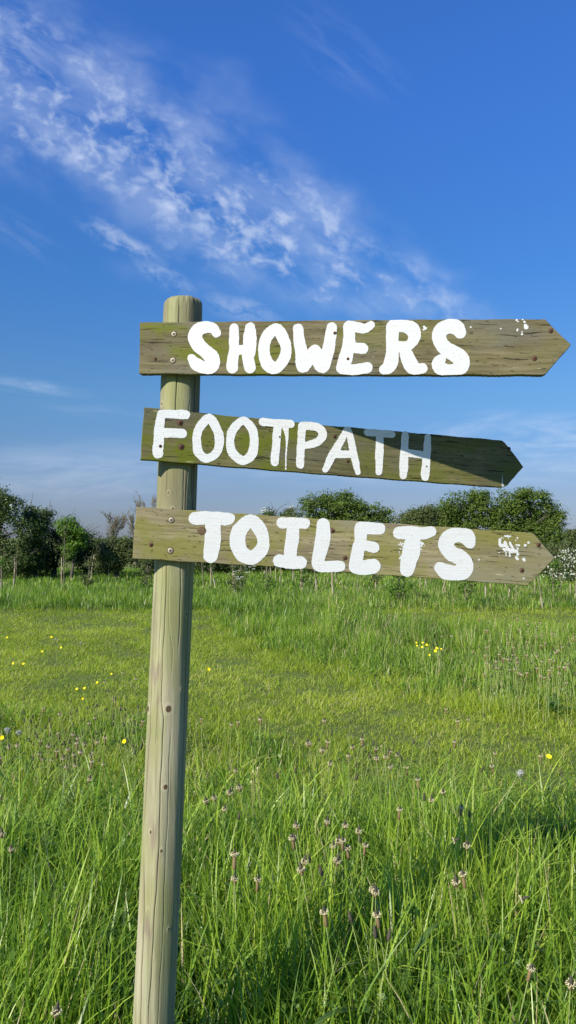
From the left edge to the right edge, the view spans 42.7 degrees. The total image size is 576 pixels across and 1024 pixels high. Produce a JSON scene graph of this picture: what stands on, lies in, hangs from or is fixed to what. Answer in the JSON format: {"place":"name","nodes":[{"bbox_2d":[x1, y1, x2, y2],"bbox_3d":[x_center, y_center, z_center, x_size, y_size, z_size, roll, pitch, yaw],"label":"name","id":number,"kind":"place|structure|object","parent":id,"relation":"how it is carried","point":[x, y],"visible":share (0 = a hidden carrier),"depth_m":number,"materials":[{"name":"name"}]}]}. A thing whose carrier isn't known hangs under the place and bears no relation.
{"place":"outdoors","nodes":[
{"label":"outdoors","id":0,"kind":"place"},
{"bbox_2d":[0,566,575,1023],"bbox_3d":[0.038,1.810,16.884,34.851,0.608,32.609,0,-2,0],"label":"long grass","id":1,"kind":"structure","parent":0,"point":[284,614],"depth_m":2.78,"materials":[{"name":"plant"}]},
{"bbox_2d":[0,538,575,1022],"bbox_3d":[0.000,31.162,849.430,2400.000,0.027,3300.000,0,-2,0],"label":"ground","id":2,"kind":"structure","parent":0,"point":[78,678],"depth_m":6.36,"materials":[{"name":"plant"}]},
{"bbox_2d":[0,827,5,935],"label":"ribwort plantain","id":3,"kind":"object","parent":2,"relation":"on","point":[2,834],"visible":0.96,"depth_m":2.60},
{"bbox_2d":[0,553,6,586],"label":"sapling","id":4,"kind":"object","parent":2,"relation":"on","point":[2,561],"visible":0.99,"depth_m":19.98,"materials":[{"name":"green plant"}]},
{"bbox_2d":[4,727,9,762],"bbox_3d":[-1.749,1.501,4.586,0.040,0.320,0.040,0,-2,0],"label":"dandelion clock","id":5,"kind":"object","parent":2,"relation":"on","point":[7,729],"visible":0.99,"depth_m":4.59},
{"bbox_2d":[8,843,14,920],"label":"ribwort plantain","id":6,"kind":"object","parent":2,"relation":"on","point":[11,848],"visible":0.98,"depth_m":2.59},
{"bbox_2d":[11,550,21,588],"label":"sapling","id":7,"kind":"object","parent":2,"relation":"on","point":[16,555],"visible":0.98,"depth_m":19.98,"materials":[{"name":"green plant"}]},
{"bbox_2d":[0,484,45,578],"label":"hawthorn bush","id":8,"kind":"object","parent":2,"relation":"on","point":[6,501],"visible":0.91,"depth_m":25.27,"materials":[{"name":"green plant"}]},
{"bbox_2d":[10,494,58,578],"bbox_3d":[-9.158,0.885,26.456,1.991,3.258,1.639,0,-2,0],"label":"hawthorn bush","id":9,"kind":"object","parent":2,"relation":"on","point":[34,514],"visible":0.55,"depth_m":26.26,"materials":[{"name":"green plant"}]},
{"bbox_2d":[0,842,81,885],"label":"broad leaf plant","id":10,"kind":"object","parent":2,"relation":"on","point":[32,854],"visible":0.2,"depth_m":2.98,"materials":[{"name":"green plant"}]},
{"bbox_2d":[15,518,82,577],"bbox_3d":[-9.173,1.329,27.684,3.292,2.466,2.231,0,-2,0],"label":"hedge bush","id":11,"kind":"object","parent":2,"relation":"on","point":[53,553],"visible":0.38,"depth_m":27.42,"materials":[{"name":"green plant"}]},
{"bbox_2d":[50,1000,62,1023],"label":"ribwort plantain","id":12,"kind":"object","parent":2,"relation":"on","point":[57,1012],"visible":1,"depth_m":1.70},
{"bbox_2d":[58,523,70,574],"bbox_3d":[-7.111,1.319,23.465,0.385,2.002,0.334,1,-2,-20],"label":"sapling","id":13,"kind":"object","parent":2,"relation":"on","point":[63,565],"visible":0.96,"depth_m":23.46,"materials":[{"name":"green plant"}]},
{"bbox_2d":[71,732,74,779],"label":"ribwort plantain","id":14,"kind":"object","parent":2,"relation":"on","point":[72,734],"visible":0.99,"depth_m":4.53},
{"bbox_2d":[50,508,96,579],"bbox_3d":[-7.422,1.132,25.142,1.416,2.612,1.348,0,-2,14],"label":"young tree","id":15,"kind":"object","parent":2,"relation":"on","point":[77,536],"visible":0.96,"depth_m":25.02,"materials":[{"name":"green plant"}]},
{"bbox_2d":[74,740,80,794],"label":"ribwort plantain","id":16,"kind":"object","parent":2,"relation":"on","point":[76,743],"visible":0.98,"depth_m":4.27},
{"bbox_2d":[75,748,82,795],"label":"ribwort plantain","id":17,"kind":"object","parent":2,"relation":"on","point":[80,752],"visible":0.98,"depth_m":4.16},
{"bbox_2d":[59,525,112,574],"bbox_3d":[-7.654,1.538,28.061,2.512,2.082,2.001,0,-2,0],"label":"hedge bush","id":18,"kind":"object","parent":2,"relation":"on","point":[87,552],"visible":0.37,"depth_m":27.72,"materials":[{"name":"green plant"}]},
{"bbox_2d":[79,553,96,593],"bbox_3d":[-5.097,1.589,18.808,0.425,1.142,0.435,0,-2,0],"label":"sapling","id":19,"kind":"object","parent":2,"relation":"on","point":[85,581],"visible":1,"depth_m":18.79,"materials":[{"name":"green plant"}]},
{"bbox_2d":[85,759,93,812],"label":"ribwort plantain","id":20,"kind":"object","parent":2,"relation":"on","point":[91,761],"visible":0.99,"depth_m":3.92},
{"bbox_2d":[103,735,106,785],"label":"ribwort plantain","id":21,"kind":"object","parent":2,"relation":"on","point":[105,737],"visible":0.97,"depth_m":4.38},
{"bbox_2d":[101,509,130,538],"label":"bare tree","id":22,"kind":"object","parent":2,"relation":"on","point":[114,527],"visible":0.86,"depth_m":42.52,"materials":[{"name":"grey plant"}]},
{"bbox_2d":[92,531,142,576],"bbox_3d":[-6.005,1.600,26.440,2.321,1.847,1.638,0,-2,0],"label":"hedge bush","id":23,"kind":"object","parent":2,"relation":"on","point":[121,553],"visible":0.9,"depth_m":26.17,"materials":[{"name":"green plant"}]},
{"bbox_2d":[123,491,156,563],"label":"bare tree","id":24,"kind":"object","parent":2,"relation":"on","point":[138,504],"visible":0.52,"depth_m":42.01,"materials":[{"name":"brown plant"}]},
{"bbox_2d":[133,559,153,575],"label":"hedge bush","id":25,"kind":"object","parent":2,"relation":"on","point":[149,564],"visible":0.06,"depth_m":26.55,"materials":[{"name":"green plant"}]},
{"bbox_2d":[137,559,152,589],"bbox_3d":[-3.840,1.626,19.989,0.487,1.146,0.492,0,-2,0],"label":"sapling","id":26,"kind":"object","parent":2,"relation":"on","point":[145,576],"visible":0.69,"depth_m":19.95,"materials":[{"name":"green plant"}]},
{"bbox_2d":[203,796,212,847],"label":"ribwort plantain","id":27,"kind":"object","parent":2,"relation":"on","point":[206,801],"visible":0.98,"depth_m":3.08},
{"bbox_2d":[194,562,226,573],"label":"hedge bush","id":28,"kind":"object","parent":2,"relation":"on","point":[207,565],"visible":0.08,"depth_m":29.21,"materials":[{"name":"green plant"}]},
{"bbox_2d":[120,877,325,917],"bbox_3d":[-0.180,1.427,2.670,0.804,0.226,0.365,0,-2,6],"label":"broad leaf plant","id":29,"kind":"object","parent":2,"relation":"on","point":[220,893],"visible":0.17,"depth_m":2.68,"materials":[{"name":"green plant"}]},
{"bbox_2d":[212,793,233,873],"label":"ribwort plantain","id":30,"kind":"object","parent":2,"relation":"on","point":[214,797],"visible":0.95,"depth_m":3.06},
{"bbox_2d":[223,786,232,832],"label":"ribwort plantain","id":31,"kind":"object","parent":2,"relation":"on","point":[229,792],"visible":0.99,"depth_m":3.10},
{"bbox_2d":[225,565,241,592],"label":"sapling","id":32,"kind":"object","parent":2,"relation":"on","point":[234,583],"visible":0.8,"depth_m":18.92,"materials":[{"name":"green plant"}]},
{"bbox_2d":[227,812,239,868],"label":"ribwort plantain","id":33,"kind":"object","parent":2,"relation":"on","point":[238,817],"visible":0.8,"depth_m":2.83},
{"bbox_2d":[230,848,238,975],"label":"ribwort plantain","id":34,"kind":"object","parent":2,"relation":"on","point":[234,854],"visible":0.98,"depth_m":2.38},
{"bbox_2d":[231,871,238,997],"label":"ribwort plantain","id":35,"kind":"object","parent":2,"relation":"on","point":[233,878],"visible":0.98,"depth_m":2.31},
{"bbox_2d":[212,563,265,573],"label":"hedge bush","id":36,"kind":"object","parent":2,"relation":"on","point":[243,568],"visible":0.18,"depth_m":29.61,"materials":[{"name":"green plant"}]},
{"bbox_2d":[234,565,247,588],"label":"sapling","id":37,"kind":"object","parent":2,"relation":"on","point":[239,574],"visible":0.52,"depth_m":20.23,"materials":[{"name":"green plant"}]},
{"bbox_2d":[236,782,248,841],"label":"ribwort plantain","id":38,"kind":"object","parent":2,"relation":"on","point":[239,787],"visible":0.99,"depth_m":3.12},
{"bbox_2d":[235,565,254,587],"bbox_3d":[-1.220,1.724,20.254,0.644,0.970,0.512,-1,-2,23],"label":"cow parsley","id":39,"kind":"object","parent":2,"relation":"on","point":[245,574],"visible":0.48,"depth_m":20.26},
{"bbox_2d":[251,875,261,965],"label":"ribwort plantain","id":40,"kind":"object","parent":2,"relation":"on","point":[258,878],"visible":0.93,"depth_m":2.33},
{"bbox_2d":[256,567,278,593],"bbox_3d":[-0.490,1.455,17.311,0.540,1.305,0.424,0,-2,0],"label":"sapling","id":41,"kind":"object","parent":2,"relation":"on","point":[267,583],"visible":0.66,"depth_m":17.27,"materials":[{"name":"green plant"}]},
{"bbox_2d":[256,566,291,573],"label":"hedge bush","id":42,"kind":"object","parent":2,"relation":"on","point":[273,568],"visible":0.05,"depth_m":29.94,"materials":[{"name":"green plant"}]},
{"bbox_2d":[258,501,304,571],"bbox_3d":[-0.312,1.037,30.288,2.013,3.159,1.839,0,-2,0],"label":"hawthorn bush","id":43,"kind":"object","parent":2,"relation":"on","point":[289,511],"visible":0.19,"depth_m":30.45,"materials":[{"name":"green plant"}]},
{"bbox_2d":[0,644,575,1023],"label":"ground cover","id":44,"kind":"object","parent":2,"relation":"on","point":[366,1007],"visible":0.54,"depth_m":4.50,"materials":[{"name":"green plant"}]},
{"bbox_2d":[397,885,549,995],"bbox_3d":[0.562,1.420,2.477,0.374,0.215,0.608,0,-2,-11],"label":"broad leaf plant","id":45,"kind":"object","parent":44,"relation":"on","point":[524,944],"visible":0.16,"depth_m":2.33,"materials":[{"name":"green plant"}]},
{"bbox_2d":[419,921,548,1013],"bbox_3d":[0.582,1.444,2.293,0.374,0.189,0.455,0,-2,0],"label":"broad leaf plant","id":46,"kind":"object","parent":44,"relation":"on","point":[532,977],"visible":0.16,"depth_m":2.29,"materials":[{"name":"green plant"}]},
{"bbox_2d":[288,833,301,889],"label":"ribwort plantain","id":47,"kind":"object","parent":2,"relation":"on","point":[292,842],"visible":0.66,"depth_m":2.64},
{"bbox_2d":[293,819,305,884],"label":"ribwort plantain","id":48,"kind":"object","parent":2,"relation":"on","point":[296,825],"visible":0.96,"depth_m":2.81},
{"bbox_2d":[294,854,308,925],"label":"ribwort plantain","id":49,"kind":"object","parent":2,"relation":"on","point":[304,861],"visible":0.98,"depth_m":2.44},
{"bbox_2d":[294,569,310,589],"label":"sapling","id":50,"kind":"object","parent":2,"relation":"on","point":[303,577],"visible":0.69,"depth_m":19.69,"materials":[{"name":"green plant"}]},
{"bbox_2d":[293,833,312,952],"bbox_3d":[0.058,1.356,2.538,0.040,0.477,0.011,-13,-10,42],"label":"ribwort plantain","id":51,"kind":"object","parent":2,"relation":"on","point":[294,837],"visible":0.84,"depth_m":2.57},
{"bbox_2d":[297,862,315,957],"bbox_3d":[0.069,1.343,2.290,0.038,0.487,0.032,-7,-11,0],"label":"ribwort plantain","id":52,"kind":"object","parent":2,"relation":"on","point":[300,869],"visible":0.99,"depth_m":2.32,"materials":[{"name":"plant"}]},
{"bbox_2d":[305,739,319,806],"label":"ribwort plantain","id":53,"kind":"object","parent":2,"relation":"on","point":[307,743],"visible":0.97,"depth_m":3.72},
{"bbox_2d":[289,569,336,574],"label":"hedge bush","id":54,"kind":"object","parent":2,"relation":"on","point":[310,570],"visible":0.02,"depth_m":29.16,"materials":[{"name":"green plant"}]},
{"bbox_2d":[308,854,319,927],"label":"ribwort plantain","id":55,"kind":"object","parent":2,"relation":"on","point":[309,857],"visible":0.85,"depth_m":2.56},
{"bbox_2d":[319,745,324,803],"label":"ribwort plantain","id":56,"kind":"object","parent":2,"relation":"on","point":[321,751],"visible":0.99,"depth_m":3.62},
{"bbox_2d":[323,739,329,791],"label":"ribwort plantain","id":57,"kind":"object","parent":2,"relation":"on","point":[327,742],"visible":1,"depth_m":4.22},
{"bbox_2d":[324,816,329,846],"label":"ribwort plantain","id":58,"kind":"object","parent":2,"relation":"on","point":[327,820],"visible":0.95,"depth_m":2.86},
{"bbox_2d":[319,906,337,1006],"bbox_3d":[0.128,1.350,2.093,0.032,0.453,0.048,-7,0,8],"label":"ribwort plantain","id":59,"kind":"object","parent":2,"relation":"on","point":[324,914],"visible":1,"depth_m":2.10,"materials":[{"name":"plant"}]},
{"bbox_2d":[319,865,337,956],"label":"ribwort plantain","id":60,"kind":"object","parent":2,"relation":"on","point":[320,871],"visible":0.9,"depth_m":2.32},
{"bbox_2d":[325,759,331,822],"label":"ribwort plantain","id":61,"kind":"object","parent":2,"relation":"on","point":[330,763],"visible":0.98,"depth_m":3.54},
{"bbox_2d":[322,853,341,939],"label":"ribwort plantain","id":62,"kind":"object","parent":2,"relation":"on","point":[337,861],"visible":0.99,"depth_m":2.45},
{"bbox_2d":[329,840,336,886],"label":"ribwort plantain","id":63,"kind":"object","parent":2,"relation":"on","point":[333,845],"visible":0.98,"depth_m":2.55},
{"bbox_2d":[333,834,340,892],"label":"ribwort plantain","id":64,"kind":"object","parent":2,"relation":"on","point":[338,841],"visible":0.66,"depth_m":2.68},
{"bbox_2d":[339,836,345,929],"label":"ribwort plantain","id":65,"kind":"object","parent":2,"relation":"on","point":[342,840],"visible":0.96,"depth_m":2.49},
{"bbox_2d":[342,820,348,885],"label":"ribwort plantain","id":66,"kind":"object","parent":2,"relation":"on","point":[345,827],"visible":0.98,"depth_m":2.81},
{"bbox_2d":[296,487,395,523],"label":"oak tree","id":67,"kind":"object","parent":2,"relation":"on","point":[349,506],"visible":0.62,"depth_m":51.33,"materials":[{"name":"green plant"}]},
{"bbox_2d":[132,295,570,1023],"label":"signpost","id":68,"kind":"object","parent":2,"relation":"on","point":[182,351],"visible":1,"depth_m":1.81,"materials":[{"name":"brown wood"}]},
{"bbox_2d":[344,843,363,951],"bbox_3d":[0.240,1.355,2.505,0.030,0.470,0.030,-10,1,28],"label":"ribwort plantain","id":69,"kind":"object","parent":2,"relation":"on","point":[347,847],"visible":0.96,"depth_m":2.50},
{"bbox_2d":[350,744,359,800],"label":"ribwort plantain","id":70,"kind":"object","parent":2,"relation":"on","point":[352,747],"visible":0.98,"depth_m":3.83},
{"bbox_2d":[355,825,362,895],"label":"ribwort plantain","id":71,"kind":"object","parent":2,"relation":"on","point":[357,831],"visible":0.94,"depth_m":2.74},
{"bbox_2d":[348,910,372,1009],"bbox_3d":[0.224,1.375,2.146,0.060,0.410,0.012,-10,-5,42],"label":"ribwort plantain","id":72,"kind":"object","parent":2,"relation":"on","point":[350,917],"visible":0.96,"depth_m":2.16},
{"bbox_2d":[353,841,368,932],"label":"ribwort plantain","id":73,"kind":"object","parent":2,"relation":"on","point":[364,848],"visible":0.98,"depth_m":2.53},
{"bbox_2d":[359,834,364,897],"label":"ribwort plantain","id":74,"kind":"object","parent":2,"relation":"on","point":[361,857],"visible":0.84,"depth_m":2.70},
{"bbox_2d":[367,882,377,980],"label":"ribwort plantain","id":75,"kind":"object","parent":2,"relation":"on","point":[372,886],"visible":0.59,"depth_m":2.22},
{"bbox_2d":[368,574,382,588],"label":"sapling","id":76,"kind":"object","parent":2,"relation":"on","point":[376,581],"visible":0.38,"depth_m":19.95,"materials":[{"name":"green plant"}]},
{"bbox_2d":[372,886,379,999],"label":"ribwort plantain","id":77,"kind":"object","parent":2,"relation":"on","point":[375,891],"visible":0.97,"depth_m":2.18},
{"bbox_2d":[374,754,380,808],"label":"ribwort plantain","id":78,"kind":"object","parent":2,"relation":"on","point":[376,758],"visible":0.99,"depth_m":3.61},
{"bbox_2d":[373,925,384,1020],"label":"ribwort plantain","id":79,"kind":"object","parent":2,"relation":"on","point":[374,932],"visible":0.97,"depth_m":2.01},
{"bbox_2d":[372,909,393,1023],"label":"ribwort plantain","id":80,"kind":"object","parent":2,"relation":"on","point":[376,915],"visible":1,"depth_m":2.13,"materials":[{"name":"plant"}]},
{"bbox_2d":[377,928,390,1023],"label":"ribwort plantain","id":81,"kind":"object","parent":2,"relation":"on","point":[388,935],"visible":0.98,"depth_m":2.02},
{"bbox_2d":[388,763,398,807],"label":"ribwort plantain","id":82,"kind":"object","parent":2,"relation":"on","point":[390,767],"visible":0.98,"depth_m":3.51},
{"bbox_2d":[382,575,413,601],"bbox_3d":[2.464,1.552,16.424,0.651,1.045,0.488,-1,-2,28],"label":"sapling","id":83,"kind":"object","parent":2,"relation":"on","point":[394,591],"visible":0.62,"depth_m":16.39,"materials":[{"name":"green plant"}]},
{"bbox_2d":[394,806,402,867],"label":"ribwort plantain","id":84,"kind":"object","parent":2,"relation":"on","point":[400,810],"visible":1,"depth_m":2.84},
{"bbox_2d":[298,893,522,1023],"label":"broad leaf plant","id":85,"kind":"object","parent":2,"relation":"on","point":[411,962],"visible":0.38,"depth_m":2.20,"materials":[{"name":"green plant"}]},
{"bbox_2d":[415,777,420,835],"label":"ribwort plantain","id":86,"kind":"object","parent":2,"relation":"on","point":[417,779],"visible":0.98,"depth_m":3.18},
{"bbox_2d":[390,502,447,526],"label":"oak tree","id":87,"kind":"object","parent":2,"relation":"on","point":[423,516],"visible":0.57,"depth_m":46.41,"materials":[{"name":"green plant"}]},
{"bbox_2d":[440,787,445,856],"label":"ribwort plantain","id":88,"kind":"object","parent":2,"relation":"on","point":[442,791],"visible":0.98,"depth_m":3.06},
{"bbox_2d":[429,837,460,894],"bbox_3d":[0.549,1.389,2.650,0.104,0.428,0.026,8,-9,0],"label":"ribwort plantain","id":89,"kind":"object","parent":2,"relation":"on","point":[455,840],"visible":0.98,"depth_m":2.67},
{"bbox_2d":[451,874,460,946],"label":"ribwort plantain","id":90,"kind":"object","parent":2,"relation":"on","point":[455,882],"visible":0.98,"depth_m":2.35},
{"bbox_2d":[452,804,463,893],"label":"ribwort plantain","id":91,"kind":"object","parent":2,"relation":"on","point":[461,809],"visible":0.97,"depth_m":2.84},
{"bbox_2d":[452,580,476,603],"bbox_3d":[3.782,1.416,15.782,0.646,1.270,0.494,0,-2,0],"label":"sapling","id":92,"kind":"object","parent":2,"relation":"on","point":[465,587],"visible":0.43,"depth_m":15.80,"materials":[{"name":"green plant"}]},
{"bbox_2d":[463,839,470,877],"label":"ribwort plantain","id":93,"kind":"object","parent":2,"relation":"on","point":[467,845],"visible":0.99,"depth_m":2.62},
{"bbox_2d":[429,487,506,529],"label":"oak tree","id":94,"kind":"object","parent":2,"relation":"on","point":[472,505],"visible":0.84,"depth_m":49.47,"materials":[{"name":"green plant"}]},
{"bbox_2d":[458,869,479,982],"bbox_3d":[0.574,1.345,2.281,0.033,0.474,0.048,-10,-1,42],"label":"ribwort plantain","id":95,"kind":"object","parent":2,"relation":"on","point":[463,873],"visible":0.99,"depth_m":2.28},
{"bbox_2d":[468,810,472,884],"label":"ribwort plantain","id":96,"kind":"object","parent":2,"relation":"on","point":[469,815],"visible":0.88,"depth_m":2.79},
{"bbox_2d":[485,661,486,698],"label":"ribwort plantain","id":97,"kind":"object","parent":2,"relation":"on","point":[486,679],"visible":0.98,"depth_m":6.39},
{"bbox_2d":[506,584,517,597],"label":"sapling","id":98,"kind":"object","parent":2,"relation":"on","point":[509,591],"visible":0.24,"depth_m":17.16,"materials":[{"name":"green plant"}]},
{"bbox_2d":[496,895,528,958],"bbox_3d":[0.693,1.387,2.299,0.107,0.393,0.028,2,2,0],"label":"ribwort plantain","id":99,"kind":"object","parent":2,"relation":"on","point":[523,898],"visible":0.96,"depth_m":2.29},
{"bbox_2d":[516,769,524,813],"bbox_3d":[1.126,1.435,3.564,0.043,0.381,0.042,0,-2,0],"label":"dandelion clock","id":100,"kind":"object","parent":2,"relation":"on","point":[519,773],"visible":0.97,"depth_m":3.56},
{"bbox_2d":[517,963,535,1023],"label":"ribwort plantain","id":101,"kind":"object","parent":2,"relation":"on","point":[530,970],"visible":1,"depth_m":1.84,"materials":[{"name":"plant"}]},
{"bbox_2d":[489,484,570,546],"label":"oak tree","id":102,"kind":"object","parent":2,"relation":"on","point":[539,522],"visible":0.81,"depth_m":48.53,"materials":[{"name":"green plant"}]},
{"bbox_2d":[538,575,543,607],"bbox_3d":[5.268,1.369,15.555,0.311,1.357,0.308,-2,-3,44],"label":"post","id":103,"kind":"object","parent":2,"relation":"on","point":[540,594],"visible":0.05,"depth_m":15.54,"materials":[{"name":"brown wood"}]},
{"bbox_2d":[543,550,562,599],"bbox_3d":[6.025,1.481,16.783,0.440,1.212,0.470,-1,-2,21],"label":"sapling","id":104,"kind":"object","parent":2,"relation":"on","point":[555,563],"visible":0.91,"depth_m":16.76,"materials":[{"name":"green plant"}]},
{"bbox_2d":[533,696,575,714],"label":"broad leaf plant","id":105,"kind":"object","parent":2,"relation":"on","point":[552,704],"visible":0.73,"depth_m":6.22,"materials":[{"name":"green plant"}]},
{"bbox_2d":[539,536,575,575],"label":"hedge bush","id":106,"kind":"object","parent":2,"relation":"on","point":[571,542],"visible":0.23,"depth_m":27.18,"materials":[{"name":"green plant"}]},
{"bbox_2d":[542,541,575,582],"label":"hawthorn bush","id":107,"kind":"object","parent":2,"relation":"on","point":[571,557],"visible":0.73,"depth_m":23.67,"materials":[{"name":"white plant"}]},
{"bbox_2d":[558,670,560,719],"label":"ribwort plantain","id":108,"kind":"object","parent":2,"relation":"on","point":[559,673],"visible":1,"depth_m":6.03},
{"bbox_2d":[555,561,565,589],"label":"sapling","id":109,"kind":"object","parent":2,"relation":"on","point":[559,570],"visible":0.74,"depth_m":19.27,"materials":[{"name":"green plant"}]},
{"bbox_2d":[563,526,575,541],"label":"tree","id":110,"kind":"object","parent":2,"relation":"on","point":[571,533],"visible":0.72,"depth_m":118.81,"materials":[{"name":"green plant"}]},
{"bbox_2d":[565,975,575,1023],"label":"ribwort plantain","id":111,"kind":"object","parent":2,"relation":"on","point":[570,983],"visible":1,"depth_m":1.74,"materials":[{"name":"plant"}]},
{"bbox_2d":[569,560,575,597],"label":"sapling","id":112,"kind":"object","parent":2,"relation":"on","point":[574,564],"visible":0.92,"depth_m":17.06,"materials":[{"name":"green plant"}]},
{"bbox_2d":[0,0,575,537],"label":"sky","id":113,"kind":"structure","parent":0,"point":[251,160],"materials":[{"name":"blue"}]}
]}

